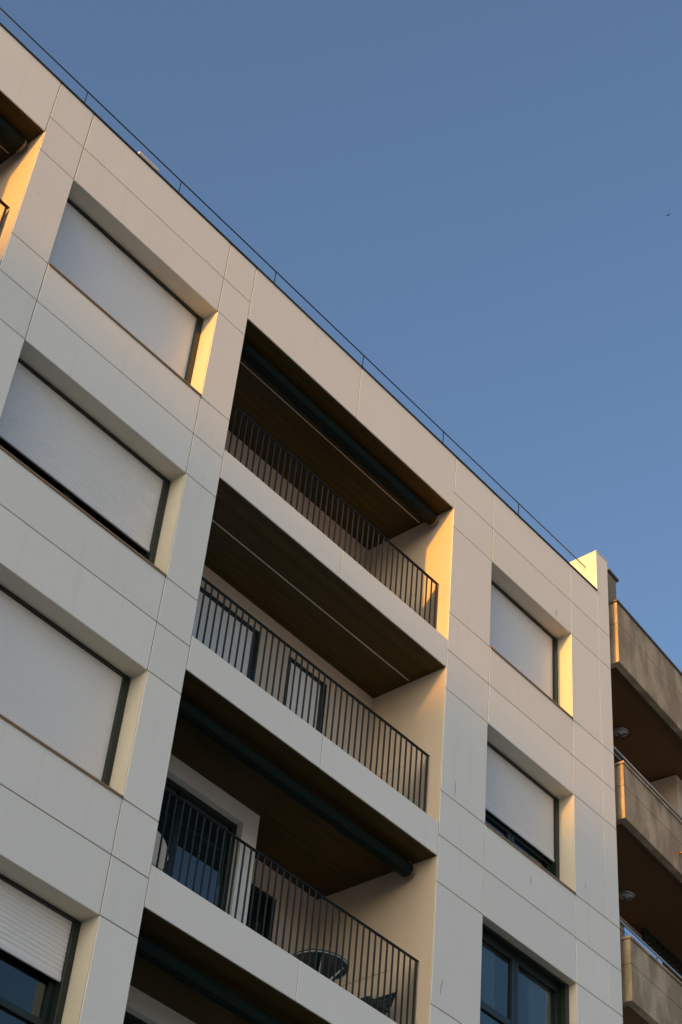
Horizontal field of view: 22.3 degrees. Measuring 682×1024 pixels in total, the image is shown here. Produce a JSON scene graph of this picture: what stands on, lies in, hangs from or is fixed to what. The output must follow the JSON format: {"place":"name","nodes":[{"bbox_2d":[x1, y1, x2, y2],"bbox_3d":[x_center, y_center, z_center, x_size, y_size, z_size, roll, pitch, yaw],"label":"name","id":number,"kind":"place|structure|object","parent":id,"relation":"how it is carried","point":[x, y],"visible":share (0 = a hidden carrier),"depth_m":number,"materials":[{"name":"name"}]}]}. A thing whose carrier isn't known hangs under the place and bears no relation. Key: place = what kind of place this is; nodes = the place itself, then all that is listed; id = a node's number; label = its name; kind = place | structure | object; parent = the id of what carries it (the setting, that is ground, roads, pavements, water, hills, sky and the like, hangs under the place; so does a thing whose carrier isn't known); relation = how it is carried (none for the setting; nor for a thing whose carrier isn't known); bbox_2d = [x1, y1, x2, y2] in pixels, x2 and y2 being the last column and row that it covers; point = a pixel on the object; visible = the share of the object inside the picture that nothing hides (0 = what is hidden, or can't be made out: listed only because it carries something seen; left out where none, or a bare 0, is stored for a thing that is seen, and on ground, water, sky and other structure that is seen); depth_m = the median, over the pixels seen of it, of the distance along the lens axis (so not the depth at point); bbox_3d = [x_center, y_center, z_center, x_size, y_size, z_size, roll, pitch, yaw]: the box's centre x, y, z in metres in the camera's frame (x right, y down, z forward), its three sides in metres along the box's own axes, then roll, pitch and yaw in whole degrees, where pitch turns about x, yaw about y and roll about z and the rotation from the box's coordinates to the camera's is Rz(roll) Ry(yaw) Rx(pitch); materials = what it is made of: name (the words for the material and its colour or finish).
{"place":"outdoors","nodes":[
{"label":"outdoors","id":0,"kind":"place"},
{"bbox_2d":[0,0,681,671],"label":"sky","id":1,"kind":"structure","parent":0,"point":[478,196],"materials":[{"name":"blue"}]},
{"bbox_3d":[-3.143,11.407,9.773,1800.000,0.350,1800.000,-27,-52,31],"label":"ground","id":2,"kind":"structure","parent":0,"visible":0},
{"bbox_2d":[0,7,622,1023],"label":"apartment building","id":3,"kind":"structure","parent":2,"relation":"on","point":[304,629],"depth_m":21.60,"materials":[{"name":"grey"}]},
{"bbox_2d":[0,874,80,1023],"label":"window","id":4,"kind":"structure","parent":3,"relation":"in","point":[38,940],"depth_m":16.32,"materials":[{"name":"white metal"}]},
{"bbox_2d":[0,585,130,797],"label":"window","id":5,"kind":"structure","parent":3,"relation":"in","point":[56,690],"depth_m":18.02,"materials":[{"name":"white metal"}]},
{"bbox_2d":[0,358,170,576],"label":"window","id":6,"kind":"structure","parent":3,"relation":"in","point":[42,429],"depth_m":19.87,"materials":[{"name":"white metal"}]},
{"bbox_2d":[48,198,203,396],"bbox_3d":[-2.694,-2.705,21.721,0.445,1.673,2.630,-27,-52,31],"label":"window","id":7,"kind":"structure","parent":3,"relation":"in","point":[83,253],"depth_m":21.93,"materials":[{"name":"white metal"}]},
{"bbox_2d":[123,1011,147,1023],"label":"balcony door","id":8,"kind":"structure","parent":3,"relation":"in","point":[129,1018],"depth_m":18.49,"materials":[{"name":"black glass"}]},
{"bbox_2d":[151,831,167,871],"bbox_3d":[-2.197,3.797,18.389,0.459,0.831,0.498,-27,-52,31],"label":"garden chair","id":9,"kind":"object","parent":3,"relation":"on","point":[162,853],"visible":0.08,"depth_m":18.46,"materials":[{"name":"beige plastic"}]},
{"bbox_2d":[157,777,236,911],"bbox_3d":[-2.132,4.045,19.763,0.070,2.344,2.335,-27,-52,31],"label":"balcony door","id":10,"kind":"structure","parent":3,"relation":"in","point":[170,785],"depth_m":20.47,"materials":[{"name":"black glass"}]},
{"bbox_2d":[191,586,258,680],"bbox_3d":[-1.827,1.877,21.709,0.115,2.199,1.990,-27,-52,31],"label":"balcony door","id":11,"kind":"structure","parent":3,"relation":"in","point":[207,595],"depth_m":22.40,"materials":[{"name":"white metal"}]},
{"bbox_2d":[246,883,275,941],"bbox_3d":[-1.195,5.562,21.177,0.115,2.200,0.760,-27,-52,31],"label":"balcony door","id":12,"kind":"structure","parent":3,"relation":"in","point":[256,892],"depth_m":21.83,"materials":[{"name":"black glass"}]},
{"bbox_2d":[283,657,326,733],"bbox_3d":[-0.570,2.972,22.739,0.115,2.199,0.790,-27,-52,31],"label":"balcony door","id":13,"kind":"structure","parent":3,"relation":"in","point":[292,661],"depth_m":23.22,"materials":[{"name":"white metal"}]},
{"bbox_2d":[292,949,346,980],"bbox_3d":[-0.295,5.589,20.051,0.732,0.771,0.732,-27,-52,31],"label":"bistro table","id":14,"kind":"object","parent":3,"relation":"on","point":[325,962],"visible":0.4,"depth_m":20.20,"materials":[{"name":"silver metal"}]},
{"bbox_2d":[360,991,397,1014],"bbox_3d":[0.332,5.901,20.296,0.400,0.762,0.530,-27,-52,31],"label":"folding chair","id":15,"kind":"object","parent":3,"relation":"on","point":[380,999],"visible":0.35,"depth_m":20.32,"materials":[{"name":"paint"}]},
{"bbox_2d":[480,923,568,1023],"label":"window","id":16,"kind":"structure","parent":3,"relation":"in","point":[515,988],"depth_m":22.38,"materials":[{"name":"glass"}]},
{"bbox_2d":[485,741,575,893],"bbox_3d":[2.492,4.205,24.126,0.445,1.673,2.087,-27,-52,31],"label":"window","id":17,"kind":"structure","parent":3,"relation":"in","point":[520,810],"depth_m":24.40,"materials":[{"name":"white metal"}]},
{"bbox_2d":[489,580,572,718],"bbox_3d":[2.727,2.016,26.164,0.445,1.673,2.087,-27,-52,31],"label":"window","id":18,"kind":"structure","parent":3,"relation":"in","point":[515,635],"depth_m":26.46,"materials":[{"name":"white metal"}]},
{"bbox_2d":[607,568,681,1023],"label":"stone apartment building","id":19,"kind":"structure","parent":2,"relation":"on","point":[646,682],"depth_m":28.15,"materials":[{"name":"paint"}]},
{"bbox_2d":[613,726,628,738],"bbox_3d":[4.791,3.797,29.629,0.276,0.107,0.276,-27,-52,31],"label":"ceiling lamp","id":20,"kind":"object","parent":19,"relation":"attached to","point":[621,731],"visible":0.98,"depth_m":29.58,"materials":[{"name":"metal"}]},
{"bbox_2d":[618,890,634,902],"bbox_3d":[4.595,6.200,27.840,0.276,0.107,0.276,-27,-52,31],"label":"ceiling lamp","id":21,"kind":"object","parent":19,"relation":"attached to","point":[627,895],"visible":0.99,"depth_m":27.79,"materials":[{"name":"metal"}]},
{"bbox_2d":[641,927,681,981],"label":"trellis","id":22,"kind":"object","parent":19,"relation":"on","point":[645,939],"visible":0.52,"depth_m":28.61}
]}

